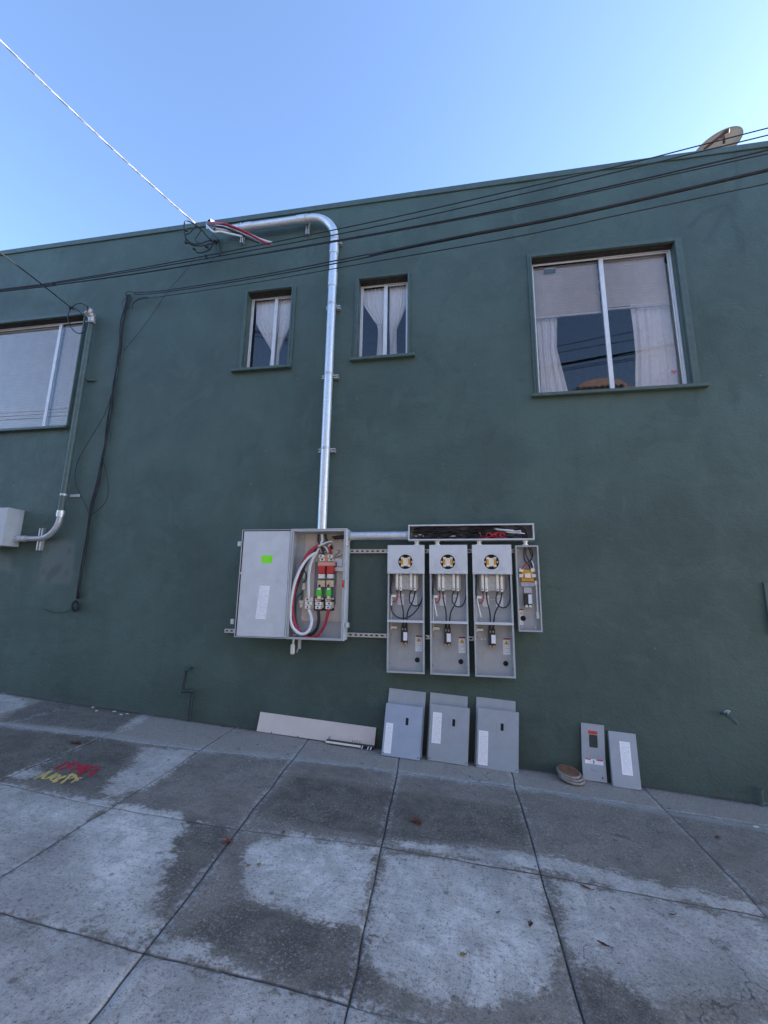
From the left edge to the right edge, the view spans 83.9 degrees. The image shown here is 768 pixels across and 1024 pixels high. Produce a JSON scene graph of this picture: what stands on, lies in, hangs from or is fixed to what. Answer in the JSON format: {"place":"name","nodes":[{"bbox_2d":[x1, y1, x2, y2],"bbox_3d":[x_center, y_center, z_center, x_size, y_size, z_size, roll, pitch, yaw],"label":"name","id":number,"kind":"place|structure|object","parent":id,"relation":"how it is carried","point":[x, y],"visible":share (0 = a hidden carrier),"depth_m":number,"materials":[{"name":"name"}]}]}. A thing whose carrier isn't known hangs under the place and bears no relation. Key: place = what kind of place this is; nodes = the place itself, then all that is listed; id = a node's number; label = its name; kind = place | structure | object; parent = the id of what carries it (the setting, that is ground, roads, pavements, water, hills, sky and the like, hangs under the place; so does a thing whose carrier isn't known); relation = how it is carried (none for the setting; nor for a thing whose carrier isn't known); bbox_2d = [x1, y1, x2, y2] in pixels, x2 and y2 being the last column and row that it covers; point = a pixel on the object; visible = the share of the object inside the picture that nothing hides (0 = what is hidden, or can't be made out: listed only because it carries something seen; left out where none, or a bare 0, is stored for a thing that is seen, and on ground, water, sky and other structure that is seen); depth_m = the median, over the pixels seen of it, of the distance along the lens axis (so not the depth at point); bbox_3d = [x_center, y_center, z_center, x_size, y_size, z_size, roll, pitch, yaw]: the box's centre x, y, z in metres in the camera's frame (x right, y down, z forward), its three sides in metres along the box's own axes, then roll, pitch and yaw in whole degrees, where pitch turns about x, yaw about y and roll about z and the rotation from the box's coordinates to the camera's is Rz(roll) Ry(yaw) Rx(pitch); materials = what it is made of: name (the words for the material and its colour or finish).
{"place":"outdoors","nodes":[
{"label":"outdoors","id":0,"kind":"place"},
{"bbox_2d":[0,692,767,1023],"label":"pavement","id":1,"kind":"structure","parent":0,"point":[134,888],"depth_m":2.04,"materials":[{"name":"concrete"}]},
{"bbox_2d":[34,771,82,782],"bbox_3d":[-2.162,1.771,2.853,0.281,0.019,0.160,-1,-11,10],"label":"paint mark","id":2,"kind":"object","parent":1,"relation":"on","point":[59,777],"visible":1,"depth_m":2.85,"materials":[{"name":"yellow paint"}]},
{"bbox_2d":[55,761,99,776],"bbox_3d":[-2.139,1.800,3.004,0.331,0.021,0.186,-1,-11,10],"label":"paint mark","id":3,"kind":"object","parent":1,"relation":"on","point":[84,767],"visible":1,"depth_m":3.00,"materials":[{"name":"red paint"}]},
{"bbox_2d":[223,837,232,842],"bbox_3d":[-0.837,1.762,2.292,0.048,0.018,0.058,-1,-11,10],"label":"leaf","id":4,"kind":"object","parent":1,"relation":"on","point":[227,840],"visible":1,"depth_m":2.29,"materials":[{"name":"red plant"}]},
{"bbox_2d":[257,712,375,744],"bbox_3d":[-0.631,1.999,3.929,1.124,0.164,0.015,3,-23,10],"label":"tan board","id":5,"kind":"object","parent":1,"relation":"on","point":[308,728],"visible":1,"depth_m":3.93,"materials":[{"name":"beige wood"}]},
{"bbox_2d":[326,738,373,750],"bbox_3d":[-0.305,2.056,3.800,0.434,0.056,0.064,3,-10,10],"label":"terminal bar","id":6,"kind":"object","parent":1,"relation":"on","point":[350,744],"visible":1,"depth_m":3.79,"materials":[{"name":"metal"}]},
{"bbox_2d":[381,703,422,760],"bbox_3d":[0.161,1.897,3.705,0.328,0.410,0.028,3,-21,10],"label":"meter cover","id":7,"kind":"object","parent":1,"relation":"on","point":[402,733],"visible":1,"depth_m":3.69,"materials":[{"name":"grey metal"}]},
{"bbox_2d":[388,688,425,757],"bbox_3d":[0.187,1.859,3.789,0.334,0.521,0.021,3,-21,10],"label":"meter cover","id":8,"kind":"object","parent":1,"relation":"on","point":[408,697],"visible":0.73,"depth_m":3.85,"materials":[{"name":"metal"}]},
{"bbox_2d":[426,692,467,757],"bbox_3d":[0.554,1.875,3.733,0.331,0.522,0.020,3,-19,10],"label":"meter cover","id":9,"kind":"object","parent":1,"relation":"on","point":[449,700],"visible":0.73,"depth_m":3.79,"materials":[{"name":"metal"}]},
{"bbox_2d":[428,703,469,765],"bbox_3d":[0.556,1.899,3.658,0.334,0.443,0.028,3,-15,10],"label":"meter cover","id":10,"kind":"object","parent":1,"relation":"on","point":[449,734],"visible":1,"depth_m":3.65,"materials":[{"name":"metal"}]},
{"bbox_2d":[474,697,515,764],"bbox_3d":[0.953,1.888,3.661,0.332,0.530,0.020,3,-19,10],"label":"meter cover","id":11,"kind":"object","parent":1,"relation":"on","point":[496,704],"visible":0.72,"depth_m":3.72,"materials":[{"name":"metal"}]},
{"bbox_2d":[476,707,518,772],"bbox_3d":[0.954,1.909,3.587,0.338,0.457,0.028,3,-15,10],"label":"meter cover","id":12,"kind":"object","parent":1,"relation":"on","point":[498,740],"visible":1,"depth_m":3.58,"materials":[{"name":"metal"}]},
{"bbox_2d":[556,764,584,785],"bbox_3d":[1.497,2.107,3.429,0.208,0.092,0.202,-1,-11,10],"label":"strap coil","id":13,"kind":"object","parent":1,"relation":"on","point":[569,774],"visible":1,"depth_m":3.39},
{"bbox_2d":[581,723,606,782],"bbox_3d":[1.722,1.971,3.509,0.180,0.419,0.030,3,-15,10],"label":"narrow cover","id":14,"kind":"object","parent":1,"relation":"on","point":[593,752],"visible":0.99,"depth_m":3.52,"materials":[{"name":"metal"}]},
{"bbox_2d":[597,940,613,948],"bbox_3d":[0.920,1.802,1.778,0.064,0.009,0.015,-8,-14,39],"label":"leaf","id":15,"kind":"object","parent":1,"relation":"on","point":[602,943],"visible":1,"depth_m":1.78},
{"bbox_2d":[607,730,641,789],"bbox_3d":[1.940,2.001,3.455,0.207,0.396,0.034,3,-24,10],"label":"narrow cover","id":16,"kind":"object","parent":1,"relation":"on","point":[624,763],"visible":1,"depth_m":3.44,"materials":[{"name":"metal"}]},
{"bbox_2d":[755,787,764,806],"bbox_3d":[2.873,2.186,3.260,0.048,0.137,0.048,-1,-11,10],"label":"pipe stub","id":17,"kind":"object","parent":1,"relation":"on","point":[760,797],"visible":0.82,"depth_m":3.25,"materials":[{"name":"green paint"}]},
{"bbox_2d":[0,0,767,250],"label":"sky","id":18,"kind":"structure","parent":0,"point":[228,108],"materials":[{"name":"blue"}]},
{"bbox_2d":[369,168,767,255],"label":"overhead wire","id":19,"kind":"object","parent":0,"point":[761,171],"visible":1,"depth_m":3.28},
{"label":"road","id":20,"kind":"structure","parent":0,"visible":0},
{"bbox_2d":[0,149,767,291],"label":"overhead wire","id":21,"kind":"object","parent":20,"relation":"on","point":[415,225],"visible":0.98,"depth_m":3.32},
{"bbox_2d":[0,127,767,289],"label":"overhead wire","id":22,"kind":"object","parent":20,"relation":"on","point":[403,214],"visible":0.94,"depth_m":3.48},
{"bbox_2d":[0,252,73,309],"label":"drop wire","id":23,"kind":"object","parent":22,"relation":"hanging from","point":[33,277],"visible":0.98,"depth_m":3.67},
{"bbox_2d":[0,135,767,290],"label":"overhead wire","id":24,"kind":"object","parent":20,"relation":"on","point":[403,220],"visible":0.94,"depth_m":3.44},
{"bbox_2d":[0,141,767,802],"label":"building","id":25,"kind":"structure","parent":20,"relation":"on","point":[644,509],"depth_m":4.36,"materials":[{"name":"green paint"}]},
{"bbox_2d":[0,507,24,546],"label":"junction box","id":26,"kind":"object","parent":25,"relation":"attached to","point":[11,521],"visible":1,"depth_m":4.79,"materials":[{"name":"grey metal"}]},
{"bbox_2d":[0,326,64,428],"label":"window blind","id":27,"kind":"object","parent":25,"relation":"attached to","point":[26,360],"depth_m":5.52,"materials":[{"name":"white fabric"}]},
{"bbox_2d":[0,311,86,432],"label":"window","id":28,"kind":"structure","parent":25,"relation":"in","point":[74,318],"depth_m":5.43,"materials":[{"name":"white metal"}]},
{"bbox_2d":[12,305,95,550],"bbox_3d":[-3.813,-1.042,5.016,0.711,2.981,0.160,-1,-11,10],"label":"branch conduit","id":29,"kind":"object","parent":25,"relation":"attached to","point":[43,535],"visible":1,"depth_m":4.93,"materials":[{"name":"metal"}]},
{"bbox_2d":[67,303,88,333],"bbox_3d":[-3.654,-2.321,5.102,0.228,0.419,0.051,4,-11,-18],"label":"wire loop","id":30,"kind":"object","parent":29,"relation":"hanging from","point":[81,313],"visible":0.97,"depth_m":5.09,"materials":[{"name":"black rubber"}]},
{"bbox_2d":[49,324,82,425],"bbox_3d":[-3.959,-1.722,5.391,0.385,1.421,0.030,-1,-11,10],"label":"window blind","id":31,"kind":"object","parent":25,"relation":"attached to","point":[64,382],"depth_m":5.40,"materials":[{"name":"white fabric"}]},
{"bbox_2d":[45,291,147,612],"bbox_3d":[-3.276,-0.809,4.927,0.793,3.863,0.059,-1,-11,10],"label":"cable bundle","id":32,"kind":"object","parent":25,"relation":"attached to","point":[107,428],"visible":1,"depth_m":4.90,"materials":[{"name":"black rubber"}]},
{"bbox_2d":[124,259,193,349],"bbox_3d":[-2.692,-2.492,5.146,0.874,1.108,0.043,-2,-11,15],"label":"drop wire","id":33,"kind":"object","parent":25,"relation":"attached to","point":[157,306],"visible":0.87,"depth_m":5.16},
{"bbox_2d":[181,666,193,719],"bbox_3d":[-1.917,1.771,4.192,0.139,0.486,0.079,-1,-11,10],"label":"pipe","id":34,"kind":"object","parent":25,"relation":"attached to","point":[191,691],"depth_m":4.16,"materials":[{"name":"metal"}]},
{"bbox_2d":[183,220,220,257],"bbox_3d":[-2.143,-3.202,5.053,0.126,0.401,0.441,-9,-14,40],"label":"drip loop","id":35,"kind":"object","parent":25,"relation":"attached to","point":[214,239],"visible":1,"depth_m":5.03,"materials":[{"name":"black rubber"}]},
{"bbox_2d":[0,39,194,223],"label":"service drop","id":36,"kind":"object","parent":35,"relation":"attached to","point":[31,71],"visible":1,"depth_m":4.39,"materials":[{"name":"metal"}]},
{"bbox_2d":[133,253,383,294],"bbox_3d":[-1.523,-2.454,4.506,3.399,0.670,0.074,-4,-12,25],"label":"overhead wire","id":37,"kind":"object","parent":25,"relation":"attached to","point":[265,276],"visible":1,"depth_m":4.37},
{"bbox_2d":[256,300,279,365],"bbox_3d":[-1.397,-2.060,5.034,0.321,0.955,0.028,-1,-11,10],"label":"curtain","id":38,"kind":"object","parent":25,"relation":"hanging from","point":[264,316],"visible":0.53,"depth_m":5.08,"materials":[{"name":"white fabric"}]},
{"bbox_2d":[206,213,341,528],"bbox_3d":[-1.308,-1.646,4.644,1.639,3.724,0.266,-1,-11,10],"label":"service conduit","id":39,"kind":"object","parent":25,"relation":"attached to","point":[328,376],"visible":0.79,"depth_m":4.60,"materials":[{"name":"metal"}]},
{"bbox_2d":[205,221,271,244],"bbox_3d":[-1.691,-3.170,4.785,0.927,0.569,0.240,-3,-12,20],"label":"service cable","id":40,"kind":"object","parent":39,"relation":"attached to","point":[247,235],"visible":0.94,"depth_m":4.71,"materials":[{"name":"white rubber"}]},
{"bbox_2d":[276,298,290,364],"bbox_3d":[-1.148,-2.064,4.992,0.191,0.955,0.029,-1,-11,10],"label":"curtain","id":41,"kind":"object","parent":25,"relation":"hanging from","point":[285,307],"visible":0.85,"depth_m":5.02,"materials":[{"name":"white fabric"}]},
{"bbox_2d":[230,528,349,653],"bbox_3d":[-0.892,0.753,4.110,1.172,1.175,0.170,-1,-11,10],"label":"service switch","id":42,"kind":"object","parent":25,"relation":"attached to","point":[293,584],"visible":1,"depth_m":4.10,"materials":[{"name":"grey metal"}]},
{"bbox_2d":[230,529,291,638],"bbox_3d":[-1.187,0.683,4.144,0.582,1.024,0.082,-1,-11,10],"label":"door","id":43,"kind":"structure","parent":42,"relation":"in","point":[265,558],"depth_m":4.10,"materials":[{"name":"grey metal"}]},
{"bbox_2d":[348,531,407,540],"bbox_3d":[-0.053,0.228,4.099,0.581,0.094,0.094,-1,-11,10],"label":"cross conduit","id":44,"kind":"object","parent":42,"relation":"attached to","point":[396,535],"visible":0.84,"depth_m":4.07,"materials":[{"name":"metal"}]},
{"bbox_2d":[230,285,368,372],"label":"window","id":45,"kind":"structure","parent":25,"relation":"in","point":[257,355],"depth_m":4.99,"materials":[{"name":"white metal"}]},
{"bbox_2d":[224,629,485,640],"bbox_3d":[-0.313,1.159,4.038,2.571,0.037,0.046,-1,-11,10],"label":"strut rail","id":46,"kind":"object","parent":25,"relation":"attached to","point":[375,635],"visible":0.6,"depth_m":4.00,"materials":[{"name":"metal"}]},
{"bbox_2d":[472,545,515,677],"bbox_3d":[0.968,0.863,3.796,0.344,1.138,0.112,-1,-11,10],"label":"meter socket","id":47,"kind":"object","parent":46,"relation":"attached to","point":[494,652],"visible":1,"depth_m":3.81,"materials":[{"name":"grey metal"}]},
{"bbox_2d":[364,288,383,354],"bbox_3d":[-0.106,-2.094,4.806,0.282,0.935,0.029,-1,-11,10],"label":"curtain","id":48,"kind":"object","parent":25,"relation":"hanging from","point":[374,302],"visible":0.7,"depth_m":4.85,"materials":[{"name":"white fabric"}]},
{"bbox_2d":[350,272,414,361],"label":"window","id":49,"kind":"structure","parent":25,"relation":"in","point":[365,327],"depth_m":4.77,"materials":[{"name":"white metal"}]},
{"bbox_2d":[389,285,405,353],"bbox_3d":[0.160,-2.099,4.761,0.215,0.935,0.028,-1,-11,10],"label":"curtain","id":50,"kind":"object","parent":25,"relation":"hanging from","point":[397,307],"visible":0.85,"depth_m":4.79,"materials":[{"name":"white fabric"}]},
{"bbox_2d":[350,549,528,552],"bbox_3d":[0.244,0.376,4.094,2.293,0.037,0.046,-1,-11,10],"label":"strut rail","id":51,"kind":"object","parent":25,"relation":"attached to","point":[382,550],"visible":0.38,"depth_m":4.14,"materials":[{"name":"metal"}]},
{"bbox_2d":[387,545,424,673],"bbox_3d":[0.204,0.876,3.926,0.344,1.138,0.112,-1,-11,10],"label":"meter socket","id":52,"kind":"object","parent":51,"relation":"attached to","point":[406,612],"visible":1,"depth_m":3.94,"materials":[{"name":"grey metal"}]},
{"bbox_2d":[429,545,469,675],"bbox_3d":[0.587,0.870,3.861,0.344,1.138,0.112,-1,-11,10],"label":"meter socket","id":53,"kind":"object","parent":51,"relation":"attached to","point":[449,624],"visible":1,"depth_m":3.88,"materials":[{"name":"grey metal"}]},
{"bbox_2d":[514,545,542,631],"bbox_3d":[1.277,0.673,3.793,0.198,0.747,0.084,-1,-11,10],"label":"disconnect box","id":54,"kind":"object","parent":51,"relation":"attached to","point":[528,596],"visible":1,"depth_m":3.80,"materials":[{"name":"grey metal"}]},
{"bbox_2d":[135,183,767,301],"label":"overhead wire","id":55,"kind":"object","parent":25,"relation":"attached to","point":[477,243],"visible":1,"depth_m":3.39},
{"bbox_2d":[544,267,555,273],"bbox_3d":[1.766,-2.571,4.548,0.110,0.065,0.012,-1,-11,10],"label":"window sensor","id":56,"kind":"object","parent":25,"relation":"attached to","point":[549,270],"depth_m":4.54,"materials":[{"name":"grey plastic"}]},
{"bbox_2d":[536,318,567,392],"bbox_3d":[1.730,-1.841,4.480,0.318,1.440,0.041,-1,-11,10],"label":"curtain","id":57,"kind":"object","parent":25,"relation":"hanging from","point":[551,377],"visible":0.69,"depth_m":4.43,"materials":[{"name":"white fabric"}]},
{"bbox_2d":[533,261,601,319],"bbox_3d":[1.917,-2.332,4.500,0.658,0.607,0.030,-1,-11,10],"label":"window blind","id":58,"kind":"object","parent":25,"relation":"attached to","point":[568,290],"depth_m":4.50,"materials":[{"name":"white fabric"}]},
{"bbox_2d":[527,237,709,397],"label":"window","id":59,"kind":"structure","parent":25,"relation":"in","point":[597,355],"depth_m":4.43,"materials":[{"name":"white metal"}]},
{"bbox_2d":[603,254,669,310],"bbox_3d":[2.571,-2.356,4.391,0.620,0.580,0.030,-1,-11,10],"label":"window blind","id":60,"kind":"object","parent":25,"relation":"attached to","point":[639,280],"depth_m":4.39,"materials":[{"name":"white fabric"}]},
{"bbox_2d":[630,263,681,386],"bbox_3d":[2.757,-1.859,4.305,0.534,1.440,0.024,-1,-11,10],"label":"curtain","id":61,"kind":"object","parent":25,"relation":"hanging from","point":[656,345],"visible":0.58,"depth_m":4.27,"materials":[{"name":"white fabric"}]},
{"bbox_2d":[651,370,676,381],"bbox_3d":[2.708,-1.315,4.130,0.235,0.108,0.001,-1,-11,10],"label":"window sticker","id":62,"kind":"object","parent":25,"relation":"attached to","point":[674,371],"depth_m":4.12,"materials":[{"name":"paper"}]},
{"bbox_2d":[696,126,742,150],"bbox_3d":[3.970,-3.889,5.053,0.455,1.506,0.681,-1,-11,10],"label":"satellite dish","id":63,"kind":"object","parent":25,"relation":"on","point":[729,132],"visible":0.38,"depth_m":5.07,"materials":[{"name":"metal"}]},
{"bbox_2d":[721,710,738,724],"bbox_3d":[2.719,1.616,3.382,0.061,0.102,0.153,2,-11,-5],"label":"hose tap","id":64,"kind":"object","parent":25,"relation":"attached to","point":[731,718],"visible":1,"depth_m":3.36,"materials":[{"name":"green paint"}]},
{"bbox_2d":[762,582,767,620],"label":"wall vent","id":65,"kind":"object","parent":25,"relation":"attached to","point":[765,587],"depth_m":3.54,"materials":[{"name":"metal"}]},
{"bbox_2d":[213,153,767,261],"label":"overhead wire","id":66,"kind":"object","parent":20,"relation":"on","point":[500,211],"visible":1,"depth_m":3.23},
{"bbox_3d":[0.308,0.295,4.023,0.054,0.041,0.054,-1,-11,10],"label":"conduit nipple","id":67,"kind":"object","parent":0,"visible":0},
{"bbox_2d":[408,523,534,541],"bbox_3d":[0.793,0.193,3.961,1.132,0.148,0.104,-1,-11,10],"label":"wireway","id":68,"kind":"object","parent":67,"relation":"on","point":[529,527],"visible":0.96,"depth_m":3.95,"materials":[{"name":"grey metal"}]},
{"bbox_2d":[413,525,527,540],"bbox_3d":[0.784,0.199,3.959,1.045,0.149,0.087,-1,-11,10],"label":"wire bundle","id":69,"kind":"object","parent":68,"relation":"in","point":[444,530],"visible":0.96,"depth_m":3.96,"materials":[{"name":"black rubber"}]}
]}

